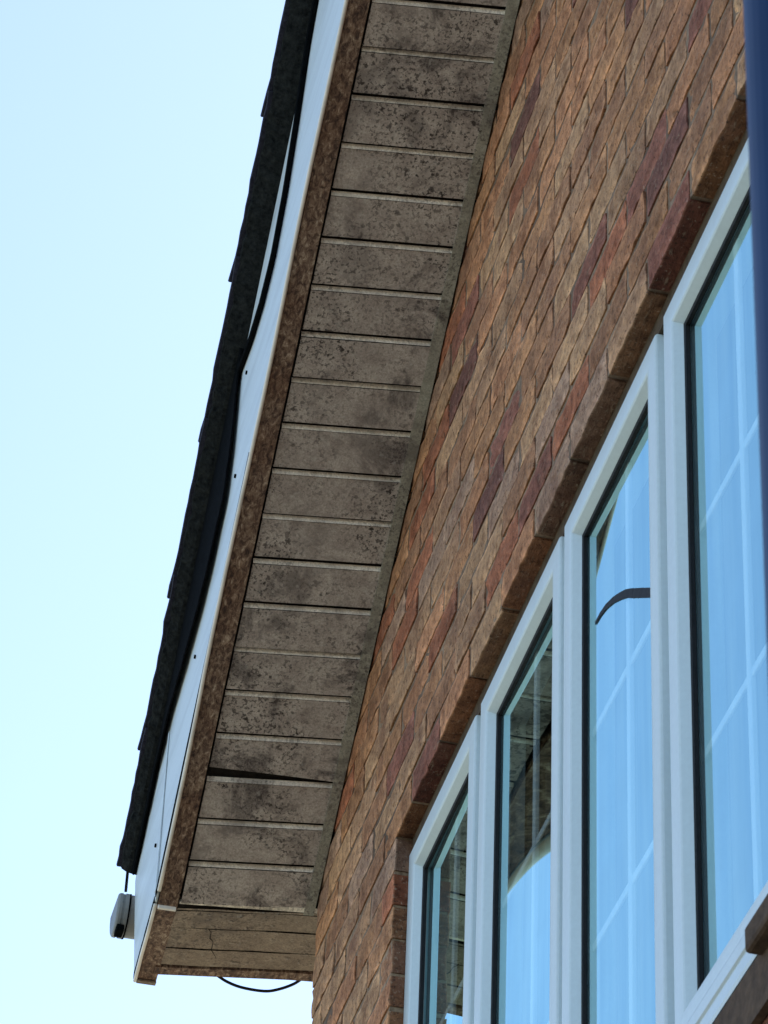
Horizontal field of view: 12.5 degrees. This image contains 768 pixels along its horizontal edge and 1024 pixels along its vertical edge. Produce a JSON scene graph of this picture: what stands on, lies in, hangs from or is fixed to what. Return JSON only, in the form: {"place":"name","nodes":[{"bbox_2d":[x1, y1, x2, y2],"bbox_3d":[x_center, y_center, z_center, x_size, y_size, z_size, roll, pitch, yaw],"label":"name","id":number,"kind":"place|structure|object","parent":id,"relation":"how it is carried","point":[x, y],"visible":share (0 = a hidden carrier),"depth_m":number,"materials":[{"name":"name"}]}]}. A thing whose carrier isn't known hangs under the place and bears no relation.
{"place":"outdoors","nodes":[
{"label":"outdoors","id":0,"kind":"place"},
{"bbox_2d":[0,0,313,1023],"label":"sky","id":1,"kind":"structure","parent":0,"point":[130,130],"materials":[{"name":"blue"}]},
{"label":"ground","id":2,"kind":"structure","parent":0,"visible":0},
{"bbox_2d":[110,0,767,1023],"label":"brick house","id":3,"kind":"structure","parent":2,"relation":"on","point":[458,706],"depth_m":6.63,"materials":[{"name":"brick"}]},
{"bbox_2d":[218,977,300,992],"bbox_3d":[-0.279,1.041,7.871,0.270,0.077,0.020,8,-37,-7],"label":"cable","id":4,"kind":"object","parent":3,"relation":"attached to","point":[258,990],"visible":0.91,"depth_m":7.85,"materials":[{"name":"black rubber"}]},
{"bbox_2d":[403,139,767,1023],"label":"window","id":5,"kind":"structure","parent":3,"relation":"in","point":[592,848],"depth_m":5.36,"materials":[{"name":"clear glass"}]},
{"bbox_2d":[743,0,767,669],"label":"post","id":6,"kind":"object","parent":2,"relation":"on","point":[755,12],"visible":1,"depth_m":2.56,"materials":[{"name":"blue metal"}]}
]}

